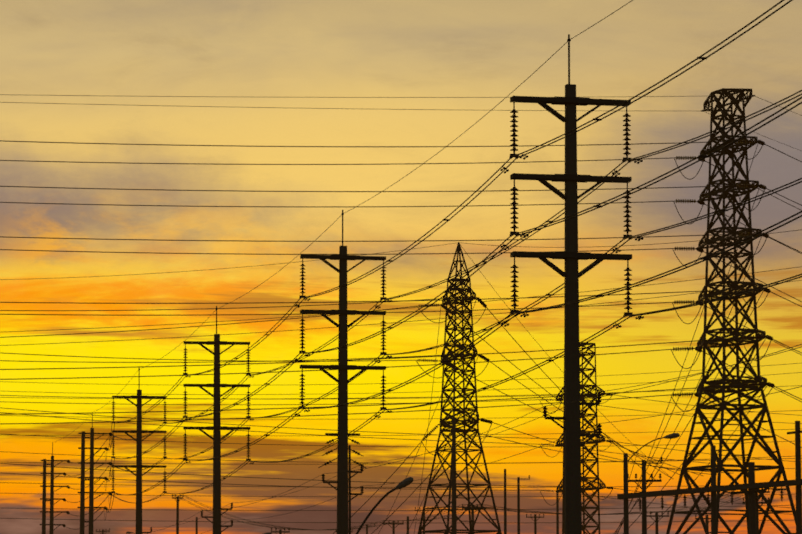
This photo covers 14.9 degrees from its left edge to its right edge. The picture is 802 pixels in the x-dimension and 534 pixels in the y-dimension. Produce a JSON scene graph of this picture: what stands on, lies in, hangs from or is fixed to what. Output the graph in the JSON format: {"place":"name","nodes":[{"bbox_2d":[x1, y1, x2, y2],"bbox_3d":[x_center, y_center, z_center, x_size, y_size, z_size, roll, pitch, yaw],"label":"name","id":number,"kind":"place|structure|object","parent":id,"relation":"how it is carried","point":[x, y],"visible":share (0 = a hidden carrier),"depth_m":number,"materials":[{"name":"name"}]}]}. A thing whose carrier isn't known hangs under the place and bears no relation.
{"place":"outdoors","nodes":[
{"label":"outdoors","id":0,"kind":"place"},
{"bbox_2d":[0,0,801,533],"label":"sky","id":1,"kind":"structure","parent":0,"point":[285,55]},
{"label":"ground","id":2,"kind":"structure","parent":0,"visible":0},
{"bbox_2d":[40,442,69,533],"bbox_3d":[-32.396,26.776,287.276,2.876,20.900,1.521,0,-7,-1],"label":"utility pole","id":3,"kind":"object","parent":2,"relation":"on","point":[44,499],"visible":0.88,"depth_m":288.19,"materials":[{"name":"concrete"}]},
{"bbox_2d":[77,413,112,533],"bbox_3d":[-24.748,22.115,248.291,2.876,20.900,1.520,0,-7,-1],"label":"utility pole","id":4,"kind":"object","parent":2,"relation":"on","point":[91,492],"visible":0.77,"depth_m":249.15,"materials":[{"name":"concrete"}]},
{"bbox_2d":[96,528,109,533],"bbox_3d":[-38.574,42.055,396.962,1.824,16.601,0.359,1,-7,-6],"label":"pole","id":5,"kind":"object","parent":2,"relation":"on","point":[103,531],"visible":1,"depth_m":397.91,"materials":[{"name":"concrete"}]},
{"bbox_2d":[111,367,166,533],"bbox_3d":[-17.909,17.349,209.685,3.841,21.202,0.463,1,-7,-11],"label":"transmission pole","id":6,"kind":"object","parent":2,"relation":"on","point":[139,466],"visible":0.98,"depth_m":210.11,"materials":[{"name":"concrete"}]},
{"bbox_2d":[195,517,197,533],"bbox_3d":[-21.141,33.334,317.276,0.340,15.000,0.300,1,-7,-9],"label":"pole","id":7,"kind":"object","parent":2,"relation":"on","point":[196,525],"visible":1,"depth_m":317.98,"materials":[{"name":"concrete"}]},
{"bbox_2d":[183,306,250,533],"bbox_3d":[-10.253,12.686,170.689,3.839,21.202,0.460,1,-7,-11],"label":"transmission pole","id":8,"kind":"object","parent":2,"relation":"on","point":[216,428],"visible":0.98,"depth_m":171.05,"materials":[{"name":"concrete"}]},
{"bbox_2d":[271,528,289,533],"bbox_3d":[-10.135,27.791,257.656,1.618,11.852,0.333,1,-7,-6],"label":"pole","id":9,"kind":"object","parent":2,"relation":"on","point":[280,531],"visible":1,"depth_m":258.34,"materials":[{"name":"concrete"}]},
{"bbox_2d":[299,210,386,533],"bbox_3d":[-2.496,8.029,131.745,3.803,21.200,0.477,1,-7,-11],"label":"transmission pole","id":10,"kind":"object","parent":2,"relation":"on","point":[342,367],"visible":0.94,"depth_m":132.00,"materials":[{"name":"concrete"}]},
{"bbox_2d":[356,477,412,533],"bbox_3d":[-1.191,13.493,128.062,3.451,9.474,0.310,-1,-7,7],"label":"street light","id":11,"kind":"object","parent":2,"relation":"on","point":[404,483],"visible":1,"depth_m":128.42,"materials":[{"name":"metal"}]},
{"bbox_2d":[383,520,403,533],"bbox_3d":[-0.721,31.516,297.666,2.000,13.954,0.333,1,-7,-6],"label":"pole","id":12,"kind":"object","parent":2,"relation":"on","point":[393,527],"visible":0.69,"depth_m":298.42,"materials":[{"name":"concrete"}]},
{"bbox_2d":[0,88,801,533],"bbox_3d":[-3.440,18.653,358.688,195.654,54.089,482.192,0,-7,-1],"label":"power lines","id":13,"kind":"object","parent":2,"relation":"on","point":[720,192],"depth_m":182.57,"materials":[{"name":"metal"}]},
{"bbox_2d":[407,516,408,533],"bbox_3d":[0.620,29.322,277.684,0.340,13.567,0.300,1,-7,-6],"label":"pole","id":14,"kind":"object","parent":2,"relation":"on","point":[407,524],"visible":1,"depth_m":278.31,"materials":[{"name":"concrete"}]},
{"bbox_2d":[414,507,432,533],"bbox_3d":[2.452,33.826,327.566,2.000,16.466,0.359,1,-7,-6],"label":"pole","id":15,"kind":"object","parent":2,"relation":"on","point":[424,515],"visible":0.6,"depth_m":328.48,"materials":[{"name":"concrete"}]},
{"bbox_2d":[58,0,801,533],"bbox_3d":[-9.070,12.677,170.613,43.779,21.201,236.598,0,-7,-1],"label":"power lines","id":16,"kind":"object","parent":2,"relation":"on","point":[570,256],"visible":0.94,"depth_m":93.18,"materials":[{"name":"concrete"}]},
{"bbox_2d":[452,418,456,533],"bbox_3d":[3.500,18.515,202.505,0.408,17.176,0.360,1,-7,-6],"label":"pole","id":17,"kind":"object","parent":2,"relation":"on","point":[454,522],"visible":1,"depth_m":202.92,"materials":[{"name":"concrete"}]},
{"bbox_2d":[172,490,744,533],"bbox_3d":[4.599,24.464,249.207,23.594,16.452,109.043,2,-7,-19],"label":"power lines","id":18,"kind":"object","parent":2,"relation":"on","point":[177,497],"visible":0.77,"depth_m":265.48,"materials":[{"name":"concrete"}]},
{"bbox_2d":[418,242,501,533],"bbox_3d":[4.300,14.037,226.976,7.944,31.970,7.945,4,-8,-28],"label":"lattice tower","id":19,"kind":"structure","parent":2,"relation":"on","point":[460,412],"depth_m":227.37,"materials":[{"name":"metal"}]},
{"bbox_2d":[462,504,478,533],"bbox_3d":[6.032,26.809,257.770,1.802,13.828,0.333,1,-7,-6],"label":"pole","id":20,"kind":"object","parent":2,"relation":"on","point":[472,515],"visible":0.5,"depth_m":258.42,"materials":[{"name":"concrete"}]},
{"bbox_2d":[504,469,506,533],"bbox_3d":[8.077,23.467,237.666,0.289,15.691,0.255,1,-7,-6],"label":"pole","id":21,"kind":"object","parent":2,"relation":"on","point":[505,516],"visible":1,"depth_m":238.17,"materials":[{"name":"concrete"}]},
{"bbox_2d":[517,475,529,533],"bbox_3d":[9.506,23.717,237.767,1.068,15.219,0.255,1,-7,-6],"label":"pole","id":22,"kind":"object","parent":2,"relation":"on","point":[518,505],"visible":1,"depth_m":238.29,"materials":[{"name":"concrete"}]},
{"bbox_2d":[526,514,543,533],"bbox_3d":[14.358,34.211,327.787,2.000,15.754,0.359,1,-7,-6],"label":"pole","id":23,"kind":"object","parent":2,"relation":"on","point":[535,525],"visible":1,"depth_m":328.55,"materials":[{"name":"concrete"}]},
{"bbox_2d":[556,486,581,533],"bbox_3d":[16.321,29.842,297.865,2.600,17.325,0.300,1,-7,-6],"label":"pole","id":24,"kind":"object","parent":2,"relation":"on","point":[557,511],"visible":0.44,"depth_m":298.41,"materials":[{"name":"concrete"}]},
{"bbox_2d":[554,342,607,533],"bbox_3d":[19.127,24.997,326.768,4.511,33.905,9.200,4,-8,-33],"label":"lattice tower","id":25,"kind":"structure","parent":2,"relation":"on","point":[583,459],"depth_m":327.25,"materials":[{"name":"metal"}]},
{"bbox_2d":[628,457,662,533],"bbox_3d":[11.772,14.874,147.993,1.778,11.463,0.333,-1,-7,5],"label":"pole","id":26,"kind":"object","parent":2,"relation":"on","point":[644,508],"visible":0.88,"depth_m":148.44,"materials":[{"name":"concrete"}]},
{"bbox_2d":[623,433,679,533],"bbox_3d":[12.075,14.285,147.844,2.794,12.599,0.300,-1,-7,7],"label":"lamp pole","id":27,"kind":"object","parent":2,"relation":"on","point":[626,481],"visible":0.98,"depth_m":148.37,"materials":[{"name":"metal"}]},
{"bbox_2d":[647,512,668,533],"bbox_3d":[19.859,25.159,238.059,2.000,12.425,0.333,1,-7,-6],"label":"pole","id":28,"kind":"object","parent":2,"relation":"on","point":[656,515],"visible":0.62,"depth_m":238.71,"materials":[{"name":"concrete"}]},
{"bbox_2d":[695,514,710,531],"bbox_3d":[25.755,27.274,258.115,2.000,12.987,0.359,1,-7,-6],"label":"pole","id":29,"kind":"object","parent":2,"relation":"on","point":[706,518],"visible":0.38,"depth_m":258.73,"materials":[{"name":"concrete"}]},
{"bbox_2d":[617,421,801,533],"bbox_3d":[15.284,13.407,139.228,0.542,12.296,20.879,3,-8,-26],"label":"substation gantry","id":30,"kind":"object","parent":2,"relation":"on","point":[751,486],"visible":1,"depth_m":138.67,"materials":[{"name":"metal"}]},
{"bbox_2d":[742,489,769,533],"bbox_3d":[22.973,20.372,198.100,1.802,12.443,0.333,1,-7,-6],"label":"pole","id":31,"kind":"object","parent":2,"relation":"on","point":[757,517],"visible":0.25,"depth_m":198.56,"materials":[{"name":"concrete"}]}
]}

